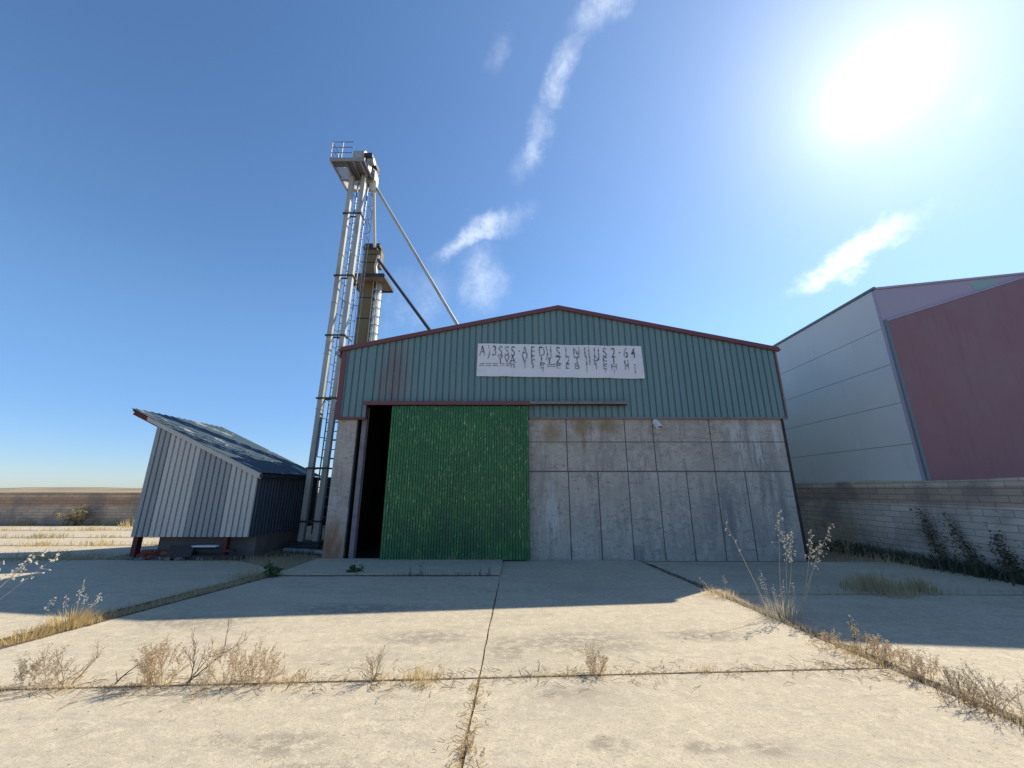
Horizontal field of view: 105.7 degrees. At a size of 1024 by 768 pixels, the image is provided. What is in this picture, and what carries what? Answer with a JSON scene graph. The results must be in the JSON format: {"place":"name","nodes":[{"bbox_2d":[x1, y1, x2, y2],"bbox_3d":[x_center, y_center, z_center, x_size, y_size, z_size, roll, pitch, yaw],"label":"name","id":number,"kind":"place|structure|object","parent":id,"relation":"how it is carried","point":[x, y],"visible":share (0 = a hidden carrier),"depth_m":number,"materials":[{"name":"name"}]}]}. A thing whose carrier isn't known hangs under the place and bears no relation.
{"place":"outdoors","nodes":[
{"label":"outdoors","id":0,"kind":"place"},
{"bbox_2d":[0,530,131,537],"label":"concrete slab","id":1,"kind":"structure","parent":0,"point":[84,533],"depth_m":14.69,"materials":[{"name":"beige concrete"}]},
{"bbox_2d":[1,525,129,530],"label":"dry grass fringe","id":2,"kind":"object","parent":1,"relation":"on","point":[90,529],"visible":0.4,"depth_m":15.71,"materials":[{"name":"plant"}]},
{"bbox_2d":[0,526,132,530],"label":"concrete slab","id":3,"kind":"structure","parent":0,"point":[55,527],"depth_m":17.00,"materials":[{"name":"beige concrete"}]},
{"bbox_2d":[0,487,141,489],"bbox_3d":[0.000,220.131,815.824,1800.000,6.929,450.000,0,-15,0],"label":"hills","id":4,"kind":"structure","parent":0,"point":[66,488],"depth_m":683.03,"materials":[{"name":"beige soil"}]},
{"bbox_2d":[0,545,157,557],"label":"concrete slab","id":5,"kind":"structure","parent":0,"point":[119,550],"depth_m":10.60,"materials":[{"name":"beige concrete"}]},
{"bbox_2d":[4,537,157,546],"bbox_3d":[-27.996,4.490,10.848,36.503,0.257,1.255,1,-15,-3],"label":"dry grass fringe","id":6,"kind":"object","parent":5,"relation":"on","point":[46,544],"visible":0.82,"depth_m":11.51,"materials":[{"name":"plant"}]},
{"bbox_2d":[0,537,159,545],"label":"concrete slab","id":7,"kind":"structure","parent":0,"point":[15,541],"depth_m":12.67,"materials":[{"name":"beige concrete"}]},
{"bbox_2d":[0,532,157,539],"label":"dry grass fringe","id":8,"kind":"object","parent":7,"relation":"on","point":[52,536],"visible":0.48,"depth_m":13.33,"materials":[{"name":"beige plant"}]},
{"bbox_2d":[0,560,271,640],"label":"concrete slab","id":9,"kind":"structure","parent":0,"point":[118,584],"depth_m":6.87,"materials":[{"name":"beige concrete"}]},
{"bbox_2d":[0,552,61,598],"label":"wild oat","id":10,"kind":"object","parent":9,"relation":"on","point":[29,559],"visible":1,"depth_m":4.25,"materials":[{"name":"plant"}]},
{"bbox_2d":[0,552,132,563],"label":"weed cover","id":11,"kind":"object","parent":9,"relation":"on","point":[38,558],"visible":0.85,"depth_m":9.14,"materials":[{"name":"beige plant"}]},
{"bbox_2d":[0,679,476,767],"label":"concrete slab","id":12,"kind":"structure","parent":0,"point":[354,725],"depth_m":2.71,"materials":[{"name":"beige concrete"}]},
{"bbox_2d":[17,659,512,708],"bbox_3d":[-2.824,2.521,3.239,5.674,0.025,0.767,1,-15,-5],"label":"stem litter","id":13,"kind":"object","parent":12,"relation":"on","point":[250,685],"visible":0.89,"depth_m":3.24,"materials":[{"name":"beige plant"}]},
{"bbox_2d":[432,677,491,767],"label":"stem litter","id":14,"kind":"object","parent":12,"relation":"on","point":[467,728],"visible":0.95,"depth_m":2.66,"materials":[{"name":"plant"}]},
{"bbox_2d":[455,684,478,763],"bbox_3d":[-0.319,2.284,2.340,0.265,0.055,2.037,0,-15,0],"label":"dry grass fringe","id":15,"kind":"object","parent":12,"relation":"on","point":[470,725],"visible":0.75,"depth_m":2.67,"materials":[{"name":"plant"}]},
{"bbox_2d":[0,576,499,690],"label":"concrete slab","id":16,"kind":"structure","parent":0,"point":[338,624],"depth_m":4.50,"materials":[{"name":"beige concrete"}]},
{"bbox_2d":[22,638,104,696],"bbox_3d":[-3.781,2.377,3.326,0.600,0.408,0.378,0,-15,0],"label":"dead weed","id":17,"kind":"object","parent":16,"relation":"on","point":[84,669],"visible":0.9,"depth_m":3.29,"materials":[{"name":"brown plant"}]},
{"bbox_2d":[113,661,141,684],"bbox_3d":[-3.286,2.477,3.314,0.216,0.209,0.078,4,-16,-15],"label":"dead stick","id":18,"kind":"object","parent":16,"relation":"on","point":[125,673],"visible":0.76,"depth_m":3.32,"materials":[{"name":"wood"}]},
{"bbox_2d":[111,634,192,696],"bbox_3d":[-3.075,2.381,3.331,0.458,0.400,0.445,-5,-16,18],"label":"dead weed","id":19,"kind":"object","parent":16,"relation":"on","point":[151,661],"visible":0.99,"depth_m":3.31,"materials":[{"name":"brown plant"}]},
{"bbox_2d":[181,614,251,682],"bbox_3d":[-2.610,2.336,3.406,0.489,0.531,0.302,6,-16,-20],"label":"dead weed","id":20,"kind":"object","parent":16,"relation":"on","point":[193,662],"visible":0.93,"depth_m":3.38,"materials":[{"name":"brown plant"}]},
{"bbox_2d":[180,640,289,704],"bbox_3d":[-2.302,2.420,3.366,0.839,0.343,0.739,0,-15,0],"label":"dead weed","id":21,"kind":"object","parent":16,"relation":"on","point":[234,662],"visible":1,"depth_m":3.31,"materials":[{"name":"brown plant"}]},
{"bbox_2d":[261,560,282,577],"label":"green weed","id":22,"kind":"object","parent":16,"relation":"on","point":[275,569],"visible":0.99,"depth_m":7.32,"materials":[{"name":"green plant"}]},
{"bbox_2d":[275,663,317,691],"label":"dead weed","id":23,"kind":"object","parent":16,"relation":"on","point":[299,673],"visible":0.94,"depth_m":3.37,"materials":[{"name":"beige plant"}]},
{"bbox_2d":[0,655,919,703],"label":"stem litter","id":24,"kind":"object","parent":16,"relation":"on","point":[822,662],"visible":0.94,"depth_m":3.39,"materials":[{"name":"beige plant"}]},
{"bbox_2d":[278,558,502,575],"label":"concrete slab","id":25,"kind":"structure","parent":0,"point":[340,566],"depth_m":8.03,"materials":[{"name":"grey concrete"}]},
{"bbox_2d":[346,564,364,571],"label":"green weed","id":26,"kind":"object","parent":25,"relation":"on","point":[351,568],"visible":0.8,"depth_m":7.60,"materials":[{"name":"green plant"}]},
{"bbox_2d":[0,490,1022,767],"bbox_3d":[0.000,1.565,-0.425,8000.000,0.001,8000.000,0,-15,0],"label":"ground","id":27,"kind":"structure","parent":0,"point":[300,560],"depth_m":9.31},
{"bbox_2d":[0,597,58,646],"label":"grass tuft","id":28,"kind":"object","parent":27,"relation":"on","point":[27,636],"visible":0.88,"depth_m":4.35,"materials":[{"name":"plant"}]},
{"bbox_2d":[1,547,114,560],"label":"dry grass fringe","id":29,"kind":"object","parent":27,"relation":"on","point":[56,552],"visible":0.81,"depth_m":9.55,"materials":[{"name":"beige plant"}]},
{"bbox_2d":[0,517,133,525],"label":"dry grass fringe","id":30,"kind":"object","parent":27,"relation":"on","point":[31,522],"visible":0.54,"depth_m":18.25,"materials":[{"name":"plant"}]},
{"bbox_2d":[37,581,103,634],"bbox_3d":[-5.376,2.708,4.812,0.627,0.544,0.612,10,-18,-32],"label":"grass tuft","id":31,"kind":"object","parent":27,"relation":"on","point":[68,621],"visible":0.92,"depth_m":4.74,"materials":[{"name":"plant"}]},
{"bbox_2d":[53,503,92,525],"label":"dry bush","id":32,"kind":"object","parent":27,"relation":"on","point":[77,516],"visible":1,"depth_m":17.98,"materials":[{"name":"beige plant"}]},
{"bbox_2d":[118,518,133,527],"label":"grass tuft","id":33,"kind":"object","parent":27,"relation":"on","point":[128,523],"visible":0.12,"depth_m":17.43,"materials":[{"name":"plant"}]},
{"bbox_2d":[0,575,256,639],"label":"soil strip","id":34,"kind":"object","parent":27,"relation":"on","point":[135,605],"visible":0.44,"depth_m":5.68,"materials":[{"name":"brown soil"}]},
{"bbox_2d":[0,577,267,648],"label":"soil strip","id":35,"kind":"object","parent":27,"relation":"on","point":[123,615],"visible":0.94,"depth_m":5.07,"materials":[{"name":"brown soil"}]},
{"bbox_2d":[135,554,148,557],"bbox_3d":[-9.006,4.186,9.439,0.228,0.109,0.125,6,-16,-22],"label":"broken brick","id":36,"kind":"object","parent":27,"relation":"on","point":[139,555],"visible":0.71,"depth_m":9.40,"materials":[{"name":"red brick"}]},
{"bbox_2d":[140,549,153,554],"bbox_3d":[-8.840,4.068,9.402,0.235,0.107,0.134,7,-17,-23],"label":"broken brick","id":37,"kind":"object","parent":36,"relation":"on","point":[146,551],"visible":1,"depth_m":9.37,"materials":[{"name":"red brick"}]},
{"bbox_2d":[0,568,285,647],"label":"dry grass fringe","id":38,"kind":"object","parent":27,"relation":"on","point":[151,604],"visible":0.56,"depth_m":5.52,"materials":[{"name":"plant"}]},
{"bbox_2d":[145,554,157,559],"bbox_3d":[-8.634,4.144,9.290,0.123,0.121,0.222,-5,-16,16],"label":"broken brick","id":39,"kind":"object","parent":27,"relation":"on","point":[149,557],"visible":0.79,"depth_m":9.25,"materials":[{"name":"red brick"}]},
{"bbox_2d":[29,571,281,633],"bbox_3d":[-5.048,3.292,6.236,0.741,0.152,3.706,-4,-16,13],"label":"dry grass fringe","id":40,"kind":"object","parent":27,"relation":"on","point":[160,603],"visible":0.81,"depth_m":5.71,"materials":[{"name":"beige plant"}]},
{"bbox_2d":[0,492,318,524],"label":"boundary wall","id":41,"kind":"structure","parent":27,"relation":"on","point":[40,507],"depth_m":18.72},
{"bbox_2d":[166,545,199,559],"bbox_3d":[-7.960,4.074,9.384,0.528,0.371,0.379,4,-16,-14],"label":"rubble block","id":42,"kind":"object","parent":27,"relation":"on","point":[184,551],"depth_m":9.27,"materials":[{"name":"grey concrete"}]},
{"bbox_2d":[195,548,236,551],"bbox_3d":[-7.525,4.045,9.471,1.552,0.090,0.120,0,-15,1],"label":"timber plank","id":43,"kind":"object","parent":42,"relation":"on","point":[215,550],"visible":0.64,"depth_m":9.41,"materials":[{"name":"wood"}]},
{"bbox_2d":[192,545,218,546],"bbox_3d":[-7.450,3.934,9.418,0.600,0.045,0.100,0,-15,0],"label":"white board","id":44,"kind":"object","parent":43,"relation":"on","point":[205,546],"visible":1,"depth_m":9.38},
{"bbox_2d":[164,555,245,559],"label":"timber beam","id":45,"kind":"structure","parent":27,"relation":"on","point":[214,557],"depth_m":9.24,"materials":[{"name":"wood"}]},
{"bbox_2d":[139,567,287,607],"bbox_3d":[-4.972,3.449,6.759,0.741,0.124,2.656,-4,-16,13],"label":"dry grass fringe","id":46,"kind":"object","parent":27,"relation":"on","point":[230,584],"visible":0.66,"depth_m":6.70,"materials":[{"name":"plant"}]},
{"bbox_2d":[129,408,320,557],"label":"shed","id":47,"kind":"structure","parent":27,"relation":"on","point":[208,484],"depth_m":9.92,"materials":[{"name":"metal"}]},
{"bbox_2d":[167,552,328,571],"bbox_3d":[-6.038,4.034,9.011,3.922,0.173,2.349,0,-15,0],"label":"weed cover","id":48,"kind":"object","parent":27,"relation":"on","point":[242,559],"visible":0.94,"depth_m":8.90,"materials":[{"name":"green plant"}]},
{"bbox_2d":[229,559,267,580],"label":"dry weed","id":49,"kind":"object","parent":27,"relation":"on","point":[246,574],"visible":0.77,"depth_m":7.28,"materials":[{"name":"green plant"}]},
{"bbox_2d":[257,546,322,557],"bbox_3d":[-5.145,4.414,10.633,1.656,0.290,3.226,-9,-18,31],"label":"weed cover","id":50,"kind":"object","parent":27,"relation":"on","point":[281,551],"visible":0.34,"depth_m":9.84,"materials":[{"name":"green plant"}]},
{"bbox_2d":[283,548,322,554],"bbox_3d":[-5.404,4.374,10.149,1.493,0.140,0.211,-7,-17,23],"label":"steel pipe","id":51,"kind":"object","parent":27,"relation":"on","point":[314,551],"visible":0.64,"depth_m":10.15,"materials":[{"name":"grey metal"}]},
{"bbox_2d":[320,478,330,539],"bbox_3d":[-5.820,4.182,13.009,1.240,2.050,0.400,0,-15,0],"label":"pipe","id":52,"kind":"object","parent":27,"relation":"on","point":[326,499],"visible":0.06,"depth_m":12.89,"materials":[{"name":"grey metal"}]},
{"bbox_2d":[282,142,458,549],"bbox_3d":[-3.869,-1.909,13.587,5.272,14.110,2.759,0,-15,0],"label":"bucket elevator","id":53,"kind":"object","parent":27,"relation":"on","point":[362,169],"visible":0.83,"depth_m":13.28,"materials":[{"name":"beige paint"}]},
{"bbox_2d":[274,575,498,575],"bbox_3d":[-2.500,3.674,7.441,4.500,0.001,0.115,0,-15,0],"label":"soil strip","id":54,"kind":"object","parent":27,"relation":"on","point":[384,575],"visible":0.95,"depth_m":7.45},
{"bbox_2d":[281,571,490,576],"bbox_3d":[-2.432,3.643,7.446,4.281,0.107,0.189,0,-15,0],"label":"dead stem fringe","id":55,"kind":"object","parent":54,"relation":"on","point":[416,574],"visible":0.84,"depth_m":7.44,"materials":[{"name":"brown plant"}]},
{"bbox_2d":[347,243,430,343],"bbox_3d":[-4.174,-0.453,14.199,5.056,11.620,1.729,-5,-16,19],"label":"box elevator","id":56,"kind":"object","parent":27,"relation":"on","point":[376,284],"visible":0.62,"depth_m":15.37,"materials":[{"name":"metal"}]},
{"bbox_2d":[356,542,503,560],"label":"barn floor","id":57,"kind":"structure","parent":27,"relation":"on","point":[372,551],"depth_m":10.22,"materials":[{"name":"grey concrete"}]},
{"bbox_2d":[0,668,868,689],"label":"soil strip","id":58,"kind":"object","parent":27,"relation":"on","point":[457,678],"visible":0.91,"depth_m":3.40,"materials":[{"name":"brown soil"}]},
{"bbox_2d":[8,645,71,690],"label":"dead weed","id":59,"kind":"object","parent":58,"relation":"on","point":[22,669],"visible":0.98,"depth_m":3.27,"materials":[{"name":"brown plant"}]},
{"bbox_2d":[0,675,323,690],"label":"dry grass fringe","id":60,"kind":"object","parent":58,"relation":"on","point":[12,686],"visible":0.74,"depth_m":3.27,"materials":[{"name":"beige plant"}]},
{"bbox_2d":[0,669,372,691],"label":"dry grass fringe","id":61,"kind":"object","parent":58,"relation":"on","point":[205,678],"visible":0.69,"depth_m":3.28,"materials":[{"name":"plant"}]},
{"bbox_2d":[360,642,390,681],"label":"dead weed","id":62,"kind":"object","parent":58,"relation":"on","point":[376,668],"visible":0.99,"depth_m":3.37,"materials":[{"name":"beige plant"}]},
{"bbox_2d":[400,662,444,689],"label":"grass tuft","id":63,"kind":"object","parent":58,"relation":"on","point":[421,678],"visible":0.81,"depth_m":3.35,"materials":[{"name":"plant"}]},
{"bbox_2d":[0,663,879,691],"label":"dry grass fringe","id":64,"kind":"object","parent":58,"relation":"on","point":[704,668],"visible":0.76,"depth_m":3.41,"materials":[{"name":"plant"}]},
{"bbox_2d":[608,657,855,673],"bbox_3d":[2.020,2.580,3.545,2.339,0.116,0.249,0,-15,0],"label":"dead stem fringe","id":65,"kind":"object","parent":58,"relation":"on","point":[748,667],"visible":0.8,"depth_m":3.54,"materials":[{"name":"beige plant"}]},
{"bbox_2d":[322,305,808,560],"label":"barn","id":66,"kind":"structure","parent":27,"relation":"on","point":[442,451],"depth_m":9.75,"materials":[{"name":"concrete"}]},
{"bbox_2d":[380,405,529,559],"bbox_3d":[-1.320,2.298,9.420,3.468,3.644,0.134,0,-15,0],"label":"sliding door","id":67,"kind":"structure","parent":66,"relation":"in","point":[457,488],"depth_m":9.38,"materials":[{"name":"green paint"}]},
{"bbox_2d":[476,343,644,378],"bbox_3d":[1.272,-0.616,10.296,4.415,0.982,0.038,0,-15,0],"label":"banner","id":68,"kind":"object","parent":66,"relation":"attached to","point":[549,360],"visible":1,"depth_m":10.29,"materials":[{"name":"fabric"}]},
{"bbox_2d":[652,419,661,428],"bbox_3d":[3.691,1.011,9.836,0.126,0.273,0.275,4,-16,-16],"label":"wall lamp","id":69,"kind":"object","parent":66,"relation":"attached to","point":[656,423],"visible":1,"depth_m":9.80,"materials":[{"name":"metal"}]},
{"bbox_2d":[802,514,860,555],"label":"dry bush","id":70,"kind":"object","parent":27,"relation":"on","point":[842,537],"visible":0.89,"depth_m":10.11,"materials":[{"name":"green plant"}]},
{"bbox_2d":[646,564,1023,724],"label":"soil strip","id":71,"kind":"object","parent":27,"relation":"on","point":[801,629],"visible":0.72,"depth_m":3.75,"materials":[{"name":"brown soil"}]},
{"bbox_2d":[699,578,737,599],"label":"grass tuft","id":72,"kind":"object","parent":71,"relation":"on","point":[709,592],"visible":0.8,"depth_m":6.07,"materials":[{"name":"beige plant"}]},
{"bbox_2d":[696,581,874,658],"bbox_3d":[3.384,3.017,5.259,0.526,0.171,3.177,2,-15,-7],"label":"dry grass fringe","id":73,"kind":"object","parent":71,"relation":"on","point":[722,594],"visible":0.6,"depth_m":5.13,"materials":[{"name":"dry plant grass"}]},
{"bbox_2d":[656,565,1023,725],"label":"dry grass fringe","id":74,"kind":"object","parent":71,"relation":"on","point":[811,631],"visible":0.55,"depth_m":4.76,"materials":[{"name":"plant"}]},
{"bbox_2d":[733,599,1022,725],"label":"dry grass fringe","id":75,"kind":"object","parent":71,"relation":"on","point":[869,655],"visible":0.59,"depth_m":4.01,"materials":[{"name":"brown plant"}]},
{"bbox_2d":[886,648,961,690],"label":"dead weed","id":76,"kind":"object","parent":71,"relation":"on","point":[914,667],"visible":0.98,"depth_m":3.40,"materials":[{"name":"brown plant"}]},
{"bbox_2d":[910,659,1020,718],"bbox_3d":[3.560,2.367,3.076,0.597,0.293,0.598,3,-16,-12],"label":"dead weed","id":77,"kind":"object","parent":71,"relation":"on","point":[947,675],"visible":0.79,"depth_m":3.06,"materials":[{"name":"brown plant"}]},
{"bbox_2d":[945,668,1023,728],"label":"dead weed","id":78,"kind":"object","parent":71,"relation":"on","point":[986,704],"visible":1,"depth_m":2.89,"materials":[{"name":"brown plant"}]},
{"bbox_2d":[732,584,1023,595],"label":"dry grass fringe","id":79,"kind":"object","parent":27,"relation":"on","point":[837,590],"visible":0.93,"depth_m":6.17,"materials":[{"name":"beige plant"}]},
{"bbox_2d":[795,477,1023,574],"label":"boundary wall","id":80,"kind":"structure","parent":27,"relation":"on","point":[881,512],"depth_m":9.00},
{"bbox_2d":[909,500,961,567],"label":"wall creeper","id":81,"kind":"object","parent":80,"relation":"attached to","point":[929,536],"depth_m":8.62,"materials":[{"name":"green plant"}]},
{"bbox_2d":[936,512,996,571],"bbox_3d":[9.359,3.331,7.950,0.356,1.318,0.848,0,-15,0],"label":"wall creeper","id":82,"kind":"object","parent":80,"relation":"attached to","point":[969,557],"depth_m":8.02,"materials":[{"name":"green plant"}]},
{"bbox_2d":[988,530,1023,576],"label":"wall creeper","id":83,"kind":"object","parent":80,"relation":"attached to","point":[1005,554],"depth_m":7.38,"materials":[{"name":"green plant"}]},
{"bbox_2d":[806,536,1023,585],"bbox_3d":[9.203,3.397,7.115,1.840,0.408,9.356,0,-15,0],"label":"weed cover","id":84,"kind":"object","parent":27,"relation":"on","point":[977,572],"visible":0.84,"depth_m":8.18,"materials":[{"name":"green plant"}]},
{"bbox_2d":[0,0,1023,489],"label":"sky","id":85,"kind":"structure","parent":0,"point":[173,198],"materials":[{"name":"blue"}]},
{"bbox_2d":[480,560,885,678],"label":"concrete slab","id":86,"kind":"structure","parent":0,"point":[551,614],"depth_m":4.62,"materials":[{"name":"beige concrete"}]},
{"bbox_2d":[574,638,612,680],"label":"dead weed","id":87,"kind":"object","parent":86,"relation":"on","point":[602,666],"visible":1,"depth_m":3.50,"materials":[{"name":"beige plant"}]},
{"bbox_2d":[725,521,772,619],"bbox_3d":[3.092,2.438,5.079,0.432,1.204,0.130,-5,-16,17],"label":"wild oat","id":88,"kind":"object","parent":86,"relation":"on","point":[750,573],"visible":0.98,"depth_m":5.06,"materials":[{"name":"plant"}]},
{"bbox_2d":[463,669,1023,767],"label":"concrete slab","id":89,"kind":"structure","parent":0,"point":[826,719],"depth_m":2.74,"materials":[{"name":"beige concrete"}]},
{"bbox_2d":[456,733,484,757],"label":"dead weed","id":90,"kind":"object","parent":89,"relation":"on","point":[460,753],"visible":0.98,"depth_m":2.46,"materials":[{"name":"beige plant"}]},
{"bbox_2d":[517,660,588,681],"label":"dead weed","id":91,"kind":"object","parent":89,"relation":"on","point":[539,669],"visible":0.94,"depth_m":3.44,"materials":[{"name":"brown plant"}]},
{"bbox_2d":[647,562,1023,594],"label":"concrete slab","id":92,"kind":"structure","parent":0,"point":[737,576],"depth_m":7.48,"materials":[{"name":"grey concrete"}]},
{"bbox_2d":[835,566,918,598],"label":"grass tuft","id":93,"kind":"object","parent":92,"relation":"on","point":[883,588],"visible":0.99,"depth_m":6.32,"materials":[{"name":"green plant"}]},
{"bbox_2d":[896,573,943,594],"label":"grass tuft","id":94,"kind":"object","parent":92,"relation":"on","point":[923,587],"visible":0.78,"depth_m":6.37,"materials":[{"name":"green plant"}]},
{"bbox_2d":[734,595,1023,718],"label":"concrete slab","id":95,"kind":"structure","parent":0,"point":[985,633],"depth_m":4.73,"materials":[{"name":"beige concrete"}]},
{"bbox_2d":[758,571,805,622],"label":"grass tuft","id":96,"kind":"object","parent":95,"relation":"on","point":[781,613],"visible":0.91,"depth_m":5.02,"materials":[{"name":"plant"}]},
{"bbox_2d":[771,509,795,611],"bbox_3d":[3.754,2.425,5.328,0.294,1.360,0.196,-9,-17,29],"label":"wild oat","id":97,"kind":"object","parent":95,"relation":"on","point":[787,535],"visible":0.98,"depth_m":5.34,"materials":[{"name":"plant"}]},
{"bbox_2d":[799,524,834,617],"bbox_3d":[4.038,2.470,5.148,0.704,1.180,0.160,0,-15,0],"label":"wild oat","id":98,"kind":"object","parent":95,"relation":"on","point":[813,550],"visible":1,"depth_m":5.18,"materials":[{"name":"plant"}]},
{"bbox_2d":[847,615,862,643],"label":"green weed","id":99,"kind":"object","parent":95,"relation":"on","point":[854,633],"visible":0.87,"depth_m":4.21,"materials":[{"name":"green plant"}]},
{"bbox_2d":[809,625,902,665],"bbox_3d":[3.462,2.650,3.993,0.663,0.230,0.678,6,-16,-21],"label":"dead weed","id":100,"kind":"object","parent":95,"relation":"on","point":[875,642],"visible":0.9,"depth_m":3.99,"materials":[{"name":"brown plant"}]},
{"bbox_2d":[843,638,934,675],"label":"dead weed","id":101,"kind":"object","parent":95,"relation":"on","point":[885,645],"visible":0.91,"depth_m":3.74,"materials":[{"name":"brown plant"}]},
{"bbox_2d":[777,617,1023,734],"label":"stem litter","id":102,"kind":"object","parent":95,"relation":"on","point":[913,672],"visible":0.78,"depth_m":3.42,"materials":[{"name":"beige plant"}]},
{"bbox_2d":[773,272,1023,482],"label":"warehouse","id":103,"kind":"structure","parent":0,"point":[923,381],"depth_m":10.03,"materials":[{"name":"metal"}]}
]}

